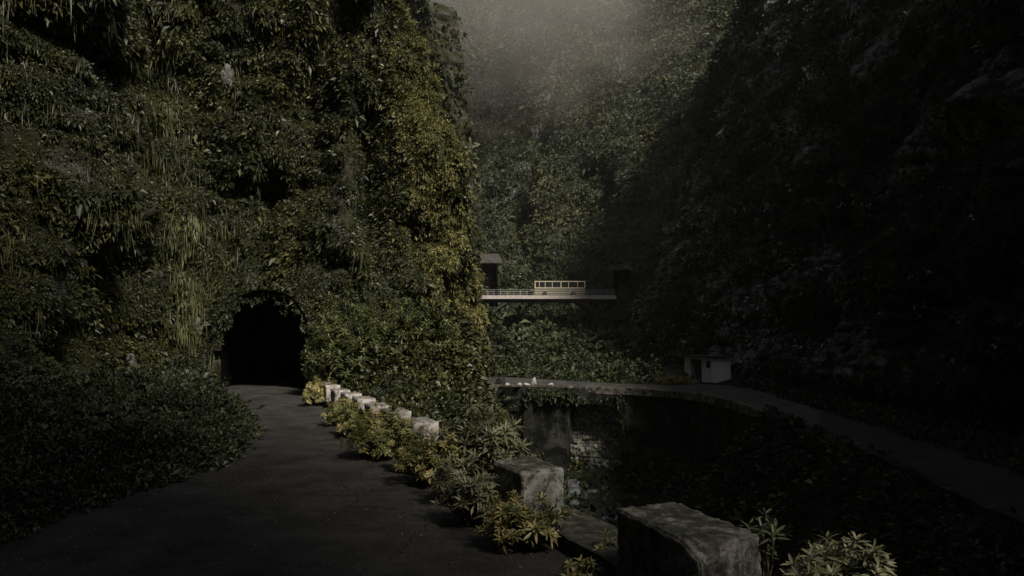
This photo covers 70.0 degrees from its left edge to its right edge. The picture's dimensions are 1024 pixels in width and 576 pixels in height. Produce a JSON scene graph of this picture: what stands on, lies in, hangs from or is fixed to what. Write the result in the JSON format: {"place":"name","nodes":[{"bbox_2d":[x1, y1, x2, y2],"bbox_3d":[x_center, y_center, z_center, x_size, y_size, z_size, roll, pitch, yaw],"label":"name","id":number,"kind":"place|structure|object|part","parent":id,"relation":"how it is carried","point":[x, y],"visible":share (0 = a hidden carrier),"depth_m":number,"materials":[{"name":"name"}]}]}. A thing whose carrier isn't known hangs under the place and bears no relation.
{"place":"outdoors","nodes":[
{"label":"outdoors","id":0,"kind":"place"},
{"bbox_2d":[11,403,194,516],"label":"roadside bank","id":1,"kind":"structure","parent":0,"point":[98,474],"depth_m":12.14,"materials":[{"name":"green plant"}]},
{"bbox_2d":[0,344,267,550],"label":"roadside undergrowth","id":2,"kind":"object","parent":1,"relation":"on","point":[210,425],"visible":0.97,"depth_m":12.98,"materials":[{"name":"green plant"}]},
{"bbox_2d":[0,0,517,449],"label":"cliff","id":3,"kind":"structure","parent":0,"point":[444,14],"depth_m":33.27,"materials":[{"name":"green plant"}]},
{"bbox_2d":[125,353,136,369],"bbox_3d":[-15.213,2.979,29.073,0.496,0.780,0.376,1,-4,-21],"label":"rock outcrop","id":4,"kind":"object","parent":3,"relation":"on","point":[132,360],"visible":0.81,"depth_m":29.02,"materials":[{"name":"grey stone"}]},
{"bbox_2d":[162,215,219,371],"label":"hanging creepers","id":5,"kind":"object","parent":3,"relation":"attached to","point":[181,304],"visible":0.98,"depth_m":32.37,"materials":[{"name":"green plant"}]},
{"bbox_2d":[192,316,202,336],"bbox_3d":[-14.056,1.780,32.563,0.674,1.031,0.494,-1,-4,19],"label":"rock outcrop","id":6,"kind":"object","parent":3,"relation":"attached to","point":[199,324],"visible":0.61,"depth_m":32.39,"materials":[{"name":"grey stone"}]},
{"bbox_2d":[201,235,210,251],"bbox_3d":[-14.147,-2.001,33.589,0.568,0.879,0.376,1,-4,-12],"label":"rock outcrop","id":7,"kind":"object","parent":3,"relation":"attached to","point":[209,238],"visible":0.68,"depth_m":33.49,"materials":[{"name":"grey stone"}]},
{"bbox_2d":[220,63,233,91],"bbox_3d":[-13.928,-10.311,35.769,0.751,1.493,0.724,4,-6,-44],"label":"rock outcrop","id":8,"kind":"object","parent":3,"relation":"attached to","point":[227,74],"visible":0.91,"depth_m":35.48,"materials":[{"name":"grey stone"}]},
{"bbox_2d":[0,0,487,344],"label":"hanging creepers","id":9,"kind":"object","parent":3,"relation":"attached to","point":[160,159],"visible":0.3,"depth_m":33.26,"materials":[{"name":"green plant"}]},
{"bbox_2d":[212,290,311,386],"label":"rock tunnel","id":10,"kind":"object","parent":3,"relation":"in","point":[255,336],"visible":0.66,"depth_m":40.43,"materials":[{"name":"black stone"}]},
{"bbox_2d":[348,0,516,443],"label":"cliff moss","id":11,"kind":"object","parent":3,"relation":"attached to","point":[424,102],"visible":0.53,"depth_m":36.36,"materials":[{"name":"green plant"}]},
{"bbox_2d":[404,0,496,312],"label":"cliff foliage","id":12,"kind":"object","parent":3,"relation":"on","point":[457,81],"depth_m":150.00,"materials":[{"name":"green plant"}]},
{"bbox_2d":[224,391,304,393],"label":"road","id":13,"kind":"structure","parent":0,"point":[241,392],"depth_m":31.07,"materials":[{"name":"grey asphalt"}]},
{"bbox_2d":[0,367,600,575],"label":"road","id":14,"kind":"structure","parent":0,"point":[209,531],"depth_m":8.93,"materials":[{"name":"grey asphalt"}]},
{"bbox_2d":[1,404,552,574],"bbox_3d":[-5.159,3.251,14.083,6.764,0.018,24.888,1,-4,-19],"label":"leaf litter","id":15,"kind":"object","parent":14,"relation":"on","point":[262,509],"visible":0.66,"depth_m":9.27,"materials":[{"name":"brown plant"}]},
{"bbox_2d":[431,459,506,526],"bbox_3d":[-0.531,2.545,9.043,0.926,0.848,0.926,-2,-4,26],"label":"rosette bush","id":16,"kind":"object","parent":14,"relation":"on","point":[468,492],"visible":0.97,"depth_m":8.92,"materials":[{"name":"green plant"}]},
{"bbox_2d":[559,554,602,575],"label":"seedling","id":17,"kind":"object","parent":14,"relation":"on","point":[567,564],"visible":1,"depth_m":6.79,"materials":[{"name":"green plant"}]},
{"bbox_2d":[0,0,1023,442],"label":"cliff","id":18,"kind":"structure","parent":0,"point":[98,79],"depth_m":35.74,"materials":[{"name":"green plant"}]},
{"bbox_2d":[480,290,615,317],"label":"road bridge","id":19,"kind":"structure","parent":18,"relation":"on","point":[580,300],"depth_m":137.46,"materials":[{"name":"concrete"}]},
{"bbox_2d":[480,254,501,307],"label":"bridge portal","id":20,"kind":"object","parent":19,"relation":"on","point":[489,267],"visible":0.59,"depth_m":142.80,"materials":[{"name":"concrete"}]},
{"bbox_2d":[534,281,584,294],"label":"old bus","id":21,"kind":"object","parent":19,"relation":"on","point":[558,286],"visible":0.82,"depth_m":138.87,"materials":[{"name":"beige paint"}]},
{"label":"window pane","id":22,"kind":"part","parent":21,"relation":"part of","materials":[{"name":"black glass"}]},
{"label":"window pane","id":23,"kind":"part","parent":21,"relation":"part of","materials":[{"name":"black glass"}]},
{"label":"window pane","id":24,"kind":"part","parent":21,"relation":"part of","materials":[{"name":"black glass"}]},
{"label":"window pane","id":25,"kind":"part","parent":21,"relation":"part of","materials":[{"name":"black glass"}]},
{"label":"window pane","id":26,"kind":"part","parent":21,"relation":"part of","materials":[{"name":"black glass"}]},
{"bbox_2d":[429,0,745,332],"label":"hillside foliage","id":27,"kind":"object","parent":18,"relation":"on","point":[539,40],"visible":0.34,"depth_m":203.58,"materials":[{"name":"green plant"}]},
{"bbox_2d":[610,264,632,294],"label":"bridge portal","id":28,"kind":"object","parent":18,"relation":"attached to","point":[621,273],"visible":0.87,"depth_m":140.94,"materials":[{"name":"concrete"}]},
{"bbox_2d":[596,0,1023,431],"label":"cliff foliage","id":29,"kind":"object","parent":18,"relation":"on","point":[960,239],"visible":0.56,"depth_m":52.03,"materials":[{"name":"green plant"}]},
{"bbox_2d":[627,0,1023,420],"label":"rock ledge chips","id":30,"kind":"object","parent":18,"relation":"on","point":[733,308],"visible":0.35,"depth_m":68.87,"materials":[{"name":"grey stone"}]},
{"bbox_2d":[587,480,627,525],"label":"stream","id":31,"kind":"structure","parent":0,"point":[596,504],"depth_m":50.93,"materials":[{"name":"black liquid"}]},
{"bbox_2d":[259,276,1023,575],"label":"ground","id":32,"kind":"structure","parent":0,"point":[672,369],"depth_m":48.43,"materials":[{"name":"green plant"}]},
{"bbox_2d":[302,376,336,404],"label":"olive bush","id":33,"kind":"object","parent":32,"relation":"on","point":[316,391],"visible":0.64,"depth_m":24.89,"materials":[{"name":"green plant"}]},
{"bbox_2d":[321,396,354,425],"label":"olive bush","id":34,"kind":"object","parent":32,"relation":"on","point":[332,409],"visible":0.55,"depth_m":19.16,"materials":[{"name":"green plant"}]},
{"bbox_2d":[301,298,384,384],"bbox_3d":[-7.077,2.393,30.098,3.484,4.064,3.241,2,-4,-27],"label":"shrub","id":35,"kind":"object","parent":32,"relation":"on","point":[325,343],"visible":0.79,"depth_m":29.37,"materials":[{"name":"green plant"}]},
{"bbox_2d":[335,400,370,435],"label":"olive bush","id":36,"kind":"object","parent":32,"relation":"on","point":[345,419],"visible":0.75,"depth_m":17.06,"materials":[{"name":"green plant"}]},
{"bbox_2d":[338,402,415,459],"bbox_3d":[-2.507,2.768,14.356,1.558,1.140,1.766,0,-4,0],"label":"olive bush","id":37,"kind":"object","parent":32,"relation":"on","point":[375,434],"visible":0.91,"depth_m":13.89,"materials":[{"name":"green plant"}]},
{"bbox_2d":[336,294,421,383],"bbox_3d":[-5.207,2.326,30.009,4.000,4.183,3.328,0,-4,0],"label":"shrub","id":38,"kind":"object","parent":32,"relation":"on","point":[374,330],"visible":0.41,"depth_m":29.38,"materials":[{"name":"green plant"}]},
{"bbox_2d":[263,298,547,468],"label":"bank undergrowth","id":39,"kind":"object","parent":32,"relation":"on","point":[442,381],"visible":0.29,"depth_m":27.55,"materials":[{"name":"green plant"}]},
{"bbox_2d":[391,424,427,473],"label":"olive bush","id":40,"kind":"object","parent":32,"relation":"on","point":[402,445],"visible":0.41,"depth_m":12.58,"materials":[{"name":"green plant"}]},
{"bbox_2d":[381,295,463,362],"bbox_3d":[-3.452,2.314,29.579,3.406,4.150,3.154,0,-4,0],"label":"shrub","id":41,"kind":"object","parent":32,"relation":"on","point":[440,317],"visible":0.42,"depth_m":28.97,"materials":[{"name":"green plant"}]},
{"bbox_2d":[390,424,465,485],"bbox_3d":[-1.199,2.650,11.644,1.183,1.001,1.313,-1,-4,17],"label":"olive bush","id":42,"kind":"object","parent":32,"relation":"on","point":[422,463],"visible":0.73,"depth_m":11.31,"materials":[{"name":"green plant"}]},
{"bbox_2d":[427,452,483,503],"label":"rosette bush","id":43,"kind":"object","parent":32,"relation":"on","point":[449,470],"visible":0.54,"depth_m":10.21,"materials":[{"name":"green plant"}]},
{"bbox_2d":[308,392,618,575],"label":"plinth wall","id":44,"kind":"structure","parent":32,"relation":"on","point":[579,533],"depth_m":7.86,"materials":[{"name":"concrete"}]},
{"bbox_2d":[322,384,339,400],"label":"guard block","id":45,"kind":"structure","parent":44,"relation":"on","point":[327,388],"depth_m":24.79,"materials":[{"name":"concrete"}]},
{"bbox_2d":[331,388,349,403],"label":"guard block","id":46,"kind":"structure","parent":44,"relation":"on","point":[335,394],"depth_m":23.06,"materials":[{"name":"concrete"}]},
{"bbox_2d":[340,392,361,406],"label":"guard block","id":47,"kind":"structure","parent":44,"relation":"on","point":[350,395],"depth_m":21.33,"materials":[{"name":"concrete"}]},
{"bbox_2d":[352,396,375,409],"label":"guard block","id":48,"kind":"structure","parent":44,"relation":"on","point":[362,399],"depth_m":19.50,"materials":[{"name":"concrete"}]},
{"bbox_2d":[364,402,391,420],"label":"guard block","id":49,"kind":"structure","parent":44,"relation":"on","point":[368,406],"depth_m":17.85,"materials":[{"name":"concrete"}]},
{"bbox_2d":[381,407,410,417],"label":"guard block","id":50,"kind":"structure","parent":44,"relation":"on","point":[406,413],"depth_m":16.07,"materials":[{"name":"concrete"}]},
{"bbox_2d":[405,417,438,442],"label":"guard block","id":51,"kind":"structure","parent":44,"relation":"on","point":[430,424],"depth_m":14.09,"materials":[{"name":"concrete"}]},
{"bbox_2d":[493,455,563,524],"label":"guard block","id":52,"kind":"structure","parent":44,"relation":"on","point":[527,477],"depth_m":9.01,"materials":[{"name":"concrete"}]},
{"bbox_2d":[592,528,615,549],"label":"seedling","id":53,"kind":"object","parent":44,"relation":"on","point":[602,546],"visible":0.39,"depth_m":7.42,"materials":[{"name":"green plant"}]},
{"bbox_2d":[616,502,761,575],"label":"guard block","id":54,"kind":"structure","parent":44,"relation":"on","point":[668,539],"depth_m":6.02,"materials":[{"name":"concrete"}]},
{"bbox_2d":[422,396,535,475],"bbox_3d":[-0.477,2.440,11.771,1.686,1.435,1.619,-2,-5,29],"label":"rosette bush","id":55,"kind":"object","parent":32,"relation":"on","point":[486,436],"visible":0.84,"depth_m":11.41,"materials":[{"name":"green plant"}]},
{"bbox_2d":[473,490,574,553],"bbox_3d":[0.134,2.561,8.014,1.024,0.693,0.862,3,-5,-33],"label":"rosette bush","id":56,"kind":"object","parent":32,"relation":"on","point":[529,525],"visible":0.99,"depth_m":7.89,"materials":[{"name":"green plant"}]},
{"bbox_2d":[541,452,600,472],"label":"ravine undergrowth","id":57,"kind":"object","parent":32,"relation":"on","point":[572,465],"visible":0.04,"depth_m":58.43,"materials":[{"name":"green plant"}]},
{"bbox_2d":[565,482,579,489],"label":"stream boulder","id":58,"kind":"object","parent":32,"relation":"on","point":[572,484],"visible":0.53,"depth_m":53.28,"materials":[{"name":"stone"}]},
{"bbox_2d":[566,479,579,484],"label":"stream boulder","id":59,"kind":"object","parent":32,"relation":"on","point":[572,480],"visible":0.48,"depth_m":54.82,"materials":[{"name":"stone"}]},
{"bbox_2d":[568,500,579,506],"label":"stream boulder","id":60,"kind":"object","parent":32,"relation":"on","point":[572,502],"visible":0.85,"depth_m":49.12,"materials":[{"name":"stone"}]},
{"bbox_2d":[568,488,580,495],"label":"stream boulder","id":61,"kind":"object","parent":32,"relation":"on","point":[571,491],"visible":0.56,"depth_m":51.94,"materials":[{"name":"stone"}]},
{"bbox_2d":[482,267,681,383],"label":"valley undergrowth","id":62,"kind":"object","parent":32,"relation":"on","point":[584,346],"visible":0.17,"depth_m":88.89,"materials":[{"name":"green plant"}]},
{"bbox_2d":[601,516,617,519],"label":"stream boulder","id":63,"kind":"object","parent":32,"relation":"on","point":[603,518],"visible":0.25,"depth_m":46.00,"materials":[{"name":"stone"}]},
{"bbox_2d":[489,384,762,481],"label":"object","id":64,"kind":"object","parent":32,"relation":"on","point":[564,425],"visible":0.48,"depth_m":57.36,"materials":[{"name":"concrete"}]},
{"bbox_2d":[679,355,733,382],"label":"roadside hut","id":65,"kind":"object","parent":32,"relation":"on","point":[711,368],"visible":0.96,"depth_m":65.40,"materials":[{"name":"paint"}]},
{"bbox_2d":[489,409,1023,575],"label":"ravine undergrowth","id":66,"kind":"object","parent":32,"relation":"on","point":[738,496],"visible":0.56,"depth_m":25.21,"materials":[{"name":"green plant"}]},
{"bbox_2d":[740,507,793,575],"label":"slender plant","id":67,"kind":"object","parent":32,"relation":"on","point":[765,558],"visible":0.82,"depth_m":6.92,"materials":[{"name":"green plant"}]},
{"bbox_2d":[779,529,896,575],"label":"broadleaf bush","id":68,"kind":"object","parent":32,"relation":"on","point":[826,562],"visible":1,"depth_m":5.94,"materials":[{"name":"green plant"}]},
{"bbox_2d":[691,374,1023,574],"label":"verge undergrowth","id":69,"kind":"object","parent":32,"relation":"on","point":[948,431],"visible":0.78,"depth_m":30.50,"materials":[{"name":"green plant"}]},
{"bbox_2d":[779,414,1023,531],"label":"kerb wall","id":70,"kind":"structure","parent":32,"relation":"on","point":[978,506],"depth_m":17.86,"materials":[{"name":"grey concrete"}]},
{"bbox_2d":[486,377,822,425],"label":"road","id":71,"kind":"structure","parent":0,"point":[760,399],"depth_m":54.10,"materials":[{"name":"grey asphalt"}]},
{"bbox_2d":[495,376,505,384],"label":"dark boulder","id":72,"kind":"object","parent":71,"relation":"on","point":[501,380],"visible":0.72,"depth_m":61.17,"materials":[{"name":"stone"}]},
{"bbox_2d":[653,375,699,384],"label":"grass clump","id":73,"kind":"object","parent":71,"relation":"on","point":[675,380],"visible":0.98,"depth_m":62.19,"materials":[{"name":"green plant"}]},
{"bbox_2d":[818,410,1023,516],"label":"road","id":74,"kind":"structure","parent":0,"point":[999,487],"depth_m":22.90,"materials":[{"name":"grey asphalt"}]}
]}

